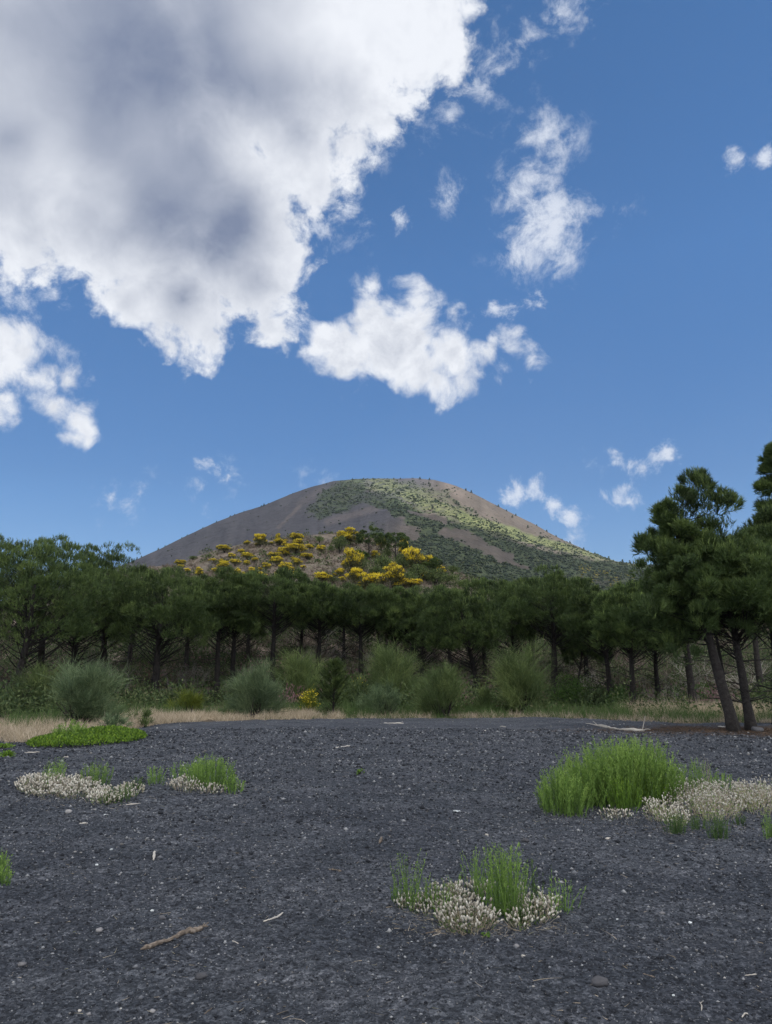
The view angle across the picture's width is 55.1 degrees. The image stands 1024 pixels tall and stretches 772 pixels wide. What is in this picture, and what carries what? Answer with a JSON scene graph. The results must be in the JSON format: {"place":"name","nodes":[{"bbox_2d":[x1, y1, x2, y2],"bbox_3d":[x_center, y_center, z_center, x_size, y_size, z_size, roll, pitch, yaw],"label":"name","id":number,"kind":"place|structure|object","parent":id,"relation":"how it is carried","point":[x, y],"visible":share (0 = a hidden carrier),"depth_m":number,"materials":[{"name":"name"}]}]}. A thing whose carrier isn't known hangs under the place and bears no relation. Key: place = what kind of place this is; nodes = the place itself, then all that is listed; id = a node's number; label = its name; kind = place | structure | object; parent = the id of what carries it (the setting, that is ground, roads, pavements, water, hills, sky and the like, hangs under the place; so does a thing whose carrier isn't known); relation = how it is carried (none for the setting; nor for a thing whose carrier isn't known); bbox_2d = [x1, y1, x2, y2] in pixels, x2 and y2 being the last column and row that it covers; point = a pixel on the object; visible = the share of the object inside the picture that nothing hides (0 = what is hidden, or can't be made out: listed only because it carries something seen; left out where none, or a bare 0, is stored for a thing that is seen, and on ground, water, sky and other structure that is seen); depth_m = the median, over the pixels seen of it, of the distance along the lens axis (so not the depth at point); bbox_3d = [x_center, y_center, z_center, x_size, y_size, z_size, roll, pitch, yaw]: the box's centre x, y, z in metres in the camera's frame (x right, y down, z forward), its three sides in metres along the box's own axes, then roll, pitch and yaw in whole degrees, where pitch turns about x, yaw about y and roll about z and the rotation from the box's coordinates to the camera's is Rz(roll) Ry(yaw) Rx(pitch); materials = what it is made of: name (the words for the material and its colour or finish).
{"place":"outdoors","nodes":[
{"label":"outdoors","id":0,"kind":"place"},
{"bbox_2d":[53,478,651,591],"bbox_3d":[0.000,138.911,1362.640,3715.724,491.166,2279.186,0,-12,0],"label":"volcano cone","id":1,"kind":"object","parent":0,"point":[272,518],"visible":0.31,"depth_m":1228.07,"materials":[{"name":"soil"}]},
{"bbox_2d":[130,478,652,593],"bbox_3d":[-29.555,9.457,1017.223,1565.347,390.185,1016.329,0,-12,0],"label":"slope scrub","id":2,"kind":"object","parent":1,"relation":"on","point":[474,560],"visible":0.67,"depth_m":1075.43,"materials":[{"name":"green plant"}]},
{"bbox_2d":[0,533,770,704],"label":"hill","id":3,"kind":"structure","parent":0,"point":[307,569],"depth_m":92.31,"materials":[{"name":"soil"}]},
{"bbox_2d":[0,534,61,677],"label":"umbrella pine","id":4,"kind":"object","parent":3,"relation":"on","point":[21,638],"visible":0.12,"depth_m":44.69,"materials":[{"name":"green plant"}]},
{"bbox_2d":[0,536,94,676],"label":"umbrella pine","id":5,"kind":"object","parent":3,"relation":"on","point":[69,552],"visible":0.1,"depth_m":46.33,"materials":[{"name":"green plant"}]},
{"bbox_2d":[55,540,151,678],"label":"umbrella pine","id":6,"kind":"object","parent":3,"relation":"on","point":[120,557],"visible":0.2,"depth_m":46.17,"materials":[{"name":"green plant"}]},
{"bbox_2d":[93,566,174,671],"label":"umbrella pine","id":7,"kind":"object","parent":3,"relation":"on","point":[130,647],"visible":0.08,"depth_m":50.49,"materials":[{"name":"green plant"}]},
{"bbox_2d":[157,575,230,676],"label":"umbrella pine","id":8,"kind":"object","parent":3,"relation":"on","point":[187,647],"visible":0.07,"depth_m":50.46,"materials":[{"name":"green plant"}]},
{"bbox_2d":[181,565,264,701],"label":"umbrella pine","id":9,"kind":"object","parent":3,"relation":"on","point":[212,581],"visible":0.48,"depth_m":44.98,"materials":[{"name":"green plant"}]},
{"bbox_2d":[220,573,284,666],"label":"umbrella pine","id":10,"kind":"object","parent":3,"relation":"on","point":[248,646],"visible":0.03,"depth_m":52.36,"materials":[{"name":"green plant"}]},
{"bbox_2d":[226,563,322,683],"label":"umbrella pine","id":11,"kind":"object","parent":3,"relation":"on","point":[283,578],"visible":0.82,"depth_m":45.25,"materials":[{"name":"green plant"}]},
{"bbox_2d":[267,601,329,657],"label":"umbrella pine","id":12,"kind":"object","parent":3,"relation":"on","point":[301,636],"visible":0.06,"depth_m":53.63,"materials":[{"name":"green plant"}]},
{"bbox_2d":[275,578,357,696],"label":"umbrella pine","id":13,"kind":"object","parent":3,"relation":"on","point":[320,590],"visible":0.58,"depth_m":46.12,"materials":[{"name":"green plant"}]},
{"bbox_2d":[310,588,373,665],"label":"umbrella pine","id":14,"kind":"object","parent":3,"relation":"on","point":[344,644],"visible":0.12,"depth_m":52.91,"materials":[{"name":"green plant"}]},
{"bbox_2d":[333,527,364,544],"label":"flowering broom","id":15,"kind":"object","parent":3,"relation":"on","point":[349,533],"visible":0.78,"depth_m":109.62,"materials":[{"name":"yellow plant"}]},
{"bbox_2d":[343,547,365,573],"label":"flowering broom","id":16,"kind":"object","parent":3,"relation":"on","point":[354,558],"visible":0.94,"depth_m":86.86,"materials":[{"name":"yellow plant"}]},
{"bbox_2d":[323,582,396,681],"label":"umbrella pine","id":17,"kind":"object","parent":3,"relation":"on","point":[361,595],"visible":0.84,"depth_m":45.91,"materials":[{"name":"green plant"}]},
{"bbox_2d":[355,526,384,559],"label":"umbrella pine","id":18,"kind":"object","parent":3,"relation":"on","point":[361,540],"visible":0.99,"depth_m":101.32,"materials":[{"name":"green plant"}]},
{"bbox_2d":[359,571,382,588],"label":"flowering broom","id":19,"kind":"object","parent":3,"relation":"on","point":[367,579],"visible":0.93,"depth_m":80.33,"materials":[{"name":"yellow plant"}]},
{"bbox_2d":[7,648,738,704],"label":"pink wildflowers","id":20,"kind":"object","parent":3,"relation":"on","point":[710,696],"visible":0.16,"depth_m":41.70,"materials":[{"name":"pink plant"}]},
{"bbox_2d":[0,621,771,717],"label":"undergrowth","id":21,"kind":"object","parent":3,"relation":"on","point":[6,701],"visible":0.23,"depth_m":45.80,"materials":[{"name":"green plant"}]},
{"bbox_2d":[0,571,771,692],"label":"dry brush","id":22,"kind":"object","parent":3,"relation":"on","point":[356,649],"visible":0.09,"depth_m":53.52,"materials":[{"name":"plant"}]},
{"bbox_2d":[379,562,406,587],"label":"flowering broom","id":23,"kind":"object","parent":3,"relation":"on","point":[393,574],"visible":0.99,"depth_m":84.55,"materials":[{"name":"yellow plant"}]},
{"bbox_2d":[381,532,408,558],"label":"umbrella pine","id":24,"kind":"object","parent":3,"relation":"on","point":[404,540],"visible":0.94,"depth_m":102.75,"materials":[{"name":"green plant"}]},
{"bbox_2d":[365,584,428,662],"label":"umbrella pine","id":25,"kind":"object","parent":3,"relation":"on","point":[399,602],"visible":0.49,"depth_m":46.30,"materials":[{"name":"green plant"}]},
{"bbox_2d":[57,531,770,689],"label":"hill scrub","id":26,"kind":"object","parent":3,"relation":"on","point":[265,560],"visible":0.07,"depth_m":95.64,"materials":[{"name":"green plant"}]},
{"bbox_2d":[400,546,427,571],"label":"flowering broom","id":27,"kind":"object","parent":3,"relation":"on","point":[414,556],"visible":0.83,"depth_m":96.68,"materials":[{"name":"yellow plant"}]},
{"bbox_2d":[378,584,463,684],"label":"umbrella pine","id":28,"kind":"object","parent":3,"relation":"on","point":[409,636],"visible":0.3,"depth_m":46.52,"materials":[{"name":"green plant"}]},
{"bbox_2d":[87,531,771,669],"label":"green scrub","id":29,"kind":"object","parent":3,"relation":"on","point":[319,561],"visible":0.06,"depth_m":94.96,"materials":[{"name":"green plant"}]},
{"bbox_2d":[423,568,447,584],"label":"green bush","id":30,"kind":"object","parent":3,"relation":"on","point":[434,575],"visible":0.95,"depth_m":93.67,"materials":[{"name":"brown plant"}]},
{"bbox_2d":[458,576,517,672],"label":"umbrella pine","id":31,"kind":"object","parent":3,"relation":"on","point":[479,583],"visible":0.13,"depth_m":53.40,"materials":[{"name":"green plant"}]},
{"bbox_2d":[504,576,556,675],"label":"umbrella pine","id":32,"kind":"object","parent":3,"relation":"on","point":[522,579],"visible":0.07,"depth_m":53.26,"materials":[{"name":"green plant"}]},
{"bbox_2d":[495,563,594,702],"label":"umbrella pine","id":33,"kind":"object","parent":3,"relation":"on","point":[558,588],"visible":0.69,"depth_m":43.40,"materials":[{"name":"green plant"}]},
{"bbox_2d":[556,625,616,687],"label":"umbrella pine","id":34,"kind":"object","parent":3,"relation":"on","point":[583,650],"visible":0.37,"depth_m":44.78,"materials":[{"name":"green plant"}]},
{"bbox_2d":[619,634,690,699],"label":"umbrella pine","id":35,"kind":"object","parent":3,"relation":"on","point":[655,671],"visible":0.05,"depth_m":42.22,"materials":[{"name":"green plant"}]},
{"bbox_2d":[0,702,771,1023],"bbox_3d":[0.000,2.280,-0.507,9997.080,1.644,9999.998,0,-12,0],"label":"ground","id":36,"kind":"structure","parent":0,"point":[511,722],"depth_m":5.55,"materials":[{"name":"grey gravel"}]},
{"bbox_2d":[0,852,14,885],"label":"upright green plant","id":37,"kind":"object","parent":36,"relation":"on","point":[3,865],"visible":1,"depth_m":5.98,"materials":[{"name":"green plant"}]},
{"bbox_2d":[1,653,66,713],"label":"broom bush","id":38,"kind":"object","parent":36,"relation":"on","point":[35,677],"visible":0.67,"depth_m":32.99,"materials":[{"name":"green plant"}]},
{"bbox_2d":[0,534,114,688],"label":"umbrella pine","id":39,"kind":"object","parent":36,"relation":"on","point":[75,623],"visible":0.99,"depth_m":38.43,"materials":[{"name":"green plant"}]},
{"bbox_2d":[14,769,102,799],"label":"dry flower clump","id":40,"kind":"object","parent":36,"relation":"on","point":[63,786],"visible":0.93,"depth_m":10.54,"materials":[{"name":"beige plant"}]},
{"bbox_2d":[51,718,89,741],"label":"upright green plant","id":41,"kind":"object","parent":36,"relation":"on","point":[74,727],"visible":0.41,"depth_m":18.28,"materials":[{"name":"green plant"}]},
{"bbox_2d":[4,542,153,678],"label":"umbrella pine","id":42,"kind":"object","parent":36,"relation":"on","point":[119,579],"visible":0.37,"depth_m":43.20,"materials":[{"name":"green plant"}]},
{"bbox_2d":[0,704,162,742],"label":"dry grass patch","id":43,"kind":"object","parent":36,"relation":"on","point":[21,733],"visible":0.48,"depth_m":20.89,"materials":[{"name":"beige plant"}]},
{"bbox_2d":[25,724,147,746],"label":"creeping plant","id":44,"kind":"object","parent":36,"relation":"on","point":[113,733],"visible":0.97,"depth_m":17.56,"materials":[{"name":"green plant"}]},
{"bbox_2d":[37,652,137,724],"bbox_3d":[-9.782,5.878,24.352,3.530,2.853,3.241,3,-13,-12],"label":"broom bush","id":45,"kind":"object","parent":36,"relation":"on","point":[84,691],"visible":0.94,"depth_m":23.95,"materials":[{"name":"green plant"}]},
{"bbox_2d":[80,758,113,786],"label":"upright green plant","id":46,"kind":"object","parent":36,"relation":"on","point":[95,772],"visible":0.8,"depth_m":11.07,"materials":[{"name":"green plant"}]},
{"bbox_2d":[83,780,144,804],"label":"dry flower clump","id":47,"kind":"object","parent":36,"relation":"on","point":[94,795],"visible":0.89,"depth_m":9.60,"materials":[{"name":"beige plant"}]},
{"bbox_2d":[97,712,135,726],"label":"broom bush","id":48,"kind":"object","parent":36,"relation":"on","point":[113,720],"visible":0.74,"depth_m":21.49,"materials":[{"name":"green plant"}]},
{"bbox_2d":[97,776,145,804],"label":"flowering plant","id":49,"kind":"object","parent":36,"relation":"on","point":[125,792],"visible":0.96,"depth_m":9.38,"materials":[{"name":"beige plant"}]},
{"bbox_2d":[98,565,222,700],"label":"umbrella pine","id":50,"kind":"object","parent":36,"relation":"on","point":[161,612],"visible":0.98,"depth_m":41.62,"materials":[{"name":"green plant"}]},
{"bbox_2d":[140,922,208,949],"bbox_3d":[-1.313,2.643,4.603,0.055,0.047,0.537,-8,-15,33],"label":"stick","id":51,"kind":"object","parent":36,"relation":"on","point":[191,930],"visible":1,"depth_m":4.60,"materials":[{"name":"brown wood"}]},
{"bbox_2d":[0,692,369,727],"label":"forest grass","id":52,"kind":"structure","parent":36,"relation":"on","point":[23,716],"depth_m":29.14,"materials":[{"name":"green plant"}]},
{"bbox_2d":[164,683,213,712],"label":"broom bush","id":53,"kind":"object","parent":36,"relation":"on","point":[193,701],"visible":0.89,"depth_m":32.30,"materials":[{"name":"green plant"}]},
{"bbox_2d":[166,773,243,792],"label":"dry flower clump","id":54,"kind":"object","parent":36,"relation":"on","point":[180,780],"visible":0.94,"depth_m":10.45,"materials":[{"name":"beige plant"}]},
{"bbox_2d":[169,752,245,793],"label":"upright green plant","id":55,"kind":"object","parent":36,"relation":"on","point":[201,775],"visible":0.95,"depth_m":10.77,"materials":[{"name":"green plant"}]},
{"bbox_2d":[94,705,344,727],"bbox_3d":[-6.153,7.742,27.775,6.140,1.045,12.791,-12,-17,42],"label":"dry grass strip","id":56,"kind":"object","parent":36,"relation":"on","point":[180,717],"visible":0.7,"depth_m":27.59,"materials":[{"name":"beige plant"}]},
{"bbox_2d":[202,571,270,692],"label":"umbrella pine","id":57,"kind":"object","parent":36,"relation":"on","point":[239,628],"visible":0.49,"depth_m":45.50,"materials":[{"name":"green plant"}]},
{"bbox_2d":[213,651,295,717],"bbox_3d":[-5.021,6.815,28.870,3.201,2.787,3.272,9,-16,-36],"label":"broom bush","id":58,"kind":"object","parent":36,"relation":"on","point":[261,689],"visible":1,"depth_m":28.68,"materials":[{"name":"green plant"}]},
{"bbox_2d":[266,643,324,705],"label":"broom bush","id":59,"kind":"object","parent":36,"relation":"on","point":[300,669],"visible":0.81,"depth_m":40.35,"materials":[{"name":"green plant"}]},
{"bbox_2d":[296,686,322,711],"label":"broom bush","id":60,"kind":"object","parent":36,"relation":"on","point":[308,701],"visible":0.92,"depth_m":31.84,"materials":[{"name":"yellow plant"}]},
{"bbox_2d":[314,658,351,711],"bbox_3d":[-2.147,7.078,29.909,1.768,2.506,1.892,0,-12,0],"label":"pine sapling","id":61,"kind":"object","parent":36,"relation":"on","point":[336,682],"visible":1,"depth_m":29.71,"materials":[{"name":"green plant"}]},
{"bbox_2d":[339,672,371,702],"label":"broom bush","id":62,"kind":"object","parent":36,"relation":"on","point":[355,687],"visible":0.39,"depth_m":37.49,"materials":[{"name":"green plant"}]},
{"bbox_2d":[350,679,404,715],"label":"broom bush","id":63,"kind":"object","parent":36,"relation":"on","point":[378,696],"visible":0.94,"depth_m":30.64,"materials":[{"name":"green plant"}]},
{"bbox_2d":[0,737,770,1023],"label":"straw bits","id":64,"kind":"object","parent":36,"relation":"on","point":[426,912],"visible":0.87,"depth_m":4.74,"materials":[{"name":"beige plant"}]},
{"bbox_2d":[356,636,425,703],"bbox_3d":[0.261,8.049,37.040,3.683,4.123,4.512,8,-15,-33],"label":"broom bush","id":65,"kind":"object","parent":36,"relation":"on","point":[386,663],"visible":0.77,"depth_m":36.73,"materials":[{"name":"green plant"}]},
{"bbox_2d":[393,892,441,915],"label":"dry flower clump","id":66,"kind":"object","parent":36,"relation":"on","point":[414,905],"visible":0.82,"depth_m":5.15,"materials":[{"name":"beige plant"}]},
{"bbox_2d":[389,849,458,916],"bbox_3d":[0.278,2.586,5.200,0.621,0.408,0.380,-9,-15,35],"label":"upright green plant","id":67,"kind":"object","parent":36,"relation":"on","point":[406,890],"visible":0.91,"depth_m":5.21,"materials":[{"name":"green plant"}]},
{"bbox_2d":[400,655,472,716],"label":"broom bush","id":68,"kind":"object","parent":36,"relation":"on","point":[444,687],"visible":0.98,"depth_m":30.37,"materials":[{"name":"green plant"}]},
{"bbox_2d":[420,876,502,934],"bbox_3d":[0.545,2.695,5.122,0.604,0.187,1.188,0,-12,0],"label":"dry flower clump","id":69,"kind":"object","parent":36,"relation":"on","point":[480,908],"visible":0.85,"depth_m":4.89,"materials":[{"name":"beige plant"}]},
{"bbox_2d":[413,585,510,692],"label":"umbrella pine","id":70,"kind":"object","parent":36,"relation":"on","point":[456,599],"visible":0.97,"depth_m":40.93,"materials":[{"name":"green plant"}]},
{"bbox_2d":[448,846,491,892],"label":"upright green plant","id":71,"kind":"object","parent":36,"relation":"on","point":[475,871],"visible":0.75,"depth_m":5.68,"materials":[{"name":"green plant"}]},
{"bbox_2d":[468,684,502,710],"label":"broom bush","id":72,"kind":"object","parent":36,"relation":"on","point":[485,694],"visible":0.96,"depth_m":32.51,"materials":[{"name":"green plant"}]},
{"bbox_2d":[473,838,536,918],"bbox_3d":[0.819,2.552,5.197,0.483,0.502,0.552,-4,-13,16],"label":"upright green plant","id":73,"kind":"object","parent":36,"relation":"on","point":[504,896],"visible":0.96,"depth_m":5.08,"materials":[{"name":"green plant"}]},
{"bbox_2d":[467,578,550,668],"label":"umbrella pine","id":74,"kind":"object","parent":36,"relation":"on","point":[519,631],"visible":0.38,"depth_m":46.17,"materials":[{"name":"green plant"}]},
{"bbox_2d":[265,707,771,723],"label":"sparse dry grass","id":75,"kind":"structure","parent":36,"relation":"on","point":[615,717],"depth_m":28.77,"materials":[{"name":"beige plant"}]},
{"bbox_2d":[468,633,569,712],"bbox_3d":[5.816,7.144,32.434,4.888,3.943,4.163,0,-12,0],"label":"broom bush","id":76,"kind":"object","parent":36,"relation":"on","point":[518,683],"visible":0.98,"depth_m":32.06,"materials":[{"name":"green plant"}]},
{"bbox_2d":[506,858,544,923],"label":"upright green plant","id":77,"kind":"object","parent":36,"relation":"on","point":[525,905],"visible":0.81,"depth_m":4.92,"materials":[{"name":"green plant"}]},
{"bbox_2d":[503,882,561,930],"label":"dry flower clump","id":78,"kind":"object","parent":36,"relation":"on","point":[546,902],"visible":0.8,"depth_m":4.93,"materials":[{"name":"beige plant"}]},
{"bbox_2d":[340,694,771,721],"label":"tall grass","id":79,"kind":"structure","parent":36,"relation":"on","point":[625,710],"depth_m":29.85,"materials":[{"name":"plant"}]},
{"bbox_2d":[537,870,585,913],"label":"upright green plant","id":80,"kind":"object","parent":36,"relation":"on","point":[560,901],"visible":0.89,"depth_m":5.16,"materials":[{"name":"green plant"}]},
{"bbox_2d":[533,762,594,817],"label":"upright green plant","id":81,"kind":"object","parent":36,"relation":"on","point":[549,799],"visible":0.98,"depth_m":8.89,"materials":[{"name":"green plant"}]},
{"bbox_2d":[545,674,593,705],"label":"leafy bush","id":82,"kind":"object","parent":36,"relation":"on","point":[567,693],"visible":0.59,"depth_m":40.45,"materials":[{"name":"green plant"}]},
{"bbox_2d":[555,583,641,705],"bbox_3d":[11.515,7.102,38.928,4.878,6.682,4.989,0,-12,0],"label":"umbrella pine","id":83,"kind":"object","parent":36,"relation":"on","point":[575,617],"visible":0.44,"depth_m":39.03,"materials":[{"name":"green plant"}]},
{"bbox_2d":[545,733,685,810],"bbox_3d":[3.251,3.458,9.981,1.514,0.887,3.004,-9,-16,36],"label":"upright green plant","id":84,"kind":"object","parent":36,"relation":"on","point":[606,766],"visible":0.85,"depth_m":9.61,"materials":[{"name":"green plant"}]},
{"bbox_2d":[587,580,677,705],"bbox_3d":[12.004,6.428,35.569,4.571,6.549,4.348,0,-12,0],"label":"umbrella pine","id":85,"kind":"object","parent":36,"relation":"on","point":[612,630],"visible":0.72,"depth_m":35.21,"materials":[{"name":"green plant"}]},
{"bbox_2d":[603,771,669,812],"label":"upright green plant","id":86,"kind":"object","parent":36,"relation":"on","point":[626,802],"visible":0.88,"depth_m":9.23,"materials":[{"name":"green plant"}]},
{"bbox_2d":[524,723,771,738],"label":"fallen needles","id":87,"kind":"object","parent":36,"relation":"on","point":[681,729],"visible":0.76,"depth_m":21.37,"materials":[{"name":"brown plant"}]},
{"bbox_2d":[625,556,701,705],"bbox_3d":[14.893,5.935,36.932,5.208,8.068,5.172,0,-12,0],"label":"umbrella pine","id":88,"kind":"object","parent":36,"relation":"on","point":[690,680],"visible":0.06,"depth_m":36.26,"materials":[{"name":"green plant"}]},
{"bbox_2d":[642,792,689,825],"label":"dry flower clump","id":89,"kind":"object","parent":36,"relation":"on","point":[663,805],"visible":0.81,"depth_m":8.58,"materials":[{"name":"beige plant"}]},
{"bbox_2d":[661,809,687,834],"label":"upright green plant","id":90,"kind":"object","parent":36,"relation":"on","point":[679,826],"visible":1,"depth_m":7.79,"materials":[{"name":"green plant"}]},
{"bbox_2d":[614,694,771,718],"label":"clearing grass","id":91,"kind":"structure","parent":36,"relation":"on","point":[707,705],"depth_m":31.81,"materials":[{"name":"plant"}]},
{"bbox_2d":[622,466,771,731],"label":"conical pine","id":92,"kind":"object","parent":36,"relation":"on","point":[662,542],"visible":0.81,"depth_m":21.95,"materials":[{"name":"green plant"}]},
{"bbox_2d":[674,754,739,794],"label":"upright green plant","id":93,"kind":"object","parent":36,"relation":"on","point":[690,779],"visible":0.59,"depth_m":10.47,"materials":[{"name":"green plant"}]},
{"bbox_2d":[648,515,771,730],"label":"umbrella pine","id":94,"kind":"object","parent":36,"relation":"on","point":[752,586],"visible":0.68,"depth_m":21.59,"materials":[{"name":"green plant"}]},
{"bbox_2d":[702,812,731,839],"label":"upright green plant","id":95,"kind":"object","parent":36,"relation":"on","point":[720,830],"visible":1,"depth_m":7.53,"materials":[{"name":"green plant"}]},
{"bbox_2d":[663,775,771,821],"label":"dry flower clump","id":96,"kind":"object","parent":36,"relation":"on","point":[710,797],"visible":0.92,"depth_m":9.40,"materials":[{"name":"beige plant"}]},
{"bbox_2d":[724,622,769,697],"bbox_3d":[19.480,6.318,39.321,5.742,8.442,6.220,0,-12,0],"label":"umbrella pine","id":97,"kind":"object","parent":36,"relation":"on","point":[758,673],"visible":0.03,"depth_m":38.73,"materials":[{"name":"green plant"}]},
{"bbox_2d":[725,503,771,723],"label":"umbrella pine","id":98,"kind":"object","parent":36,"relation":"on","point":[761,529],"visible":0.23,"depth_m":25.25,"materials":[{"name":"green plant"}]},
{"bbox_2d":[750,441,771,522],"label":"conical pine","id":99,"kind":"object","parent":36,"relation":"on","point":[763,484],"visible":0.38,"depth_m":26.85,"materials":[{"name":"green plant"}]},
{"bbox_2d":[0,0,771,578],"label":"sky","id":100,"kind":"structure","parent":0,"point":[515,254],"materials":[{"name":"blue"}]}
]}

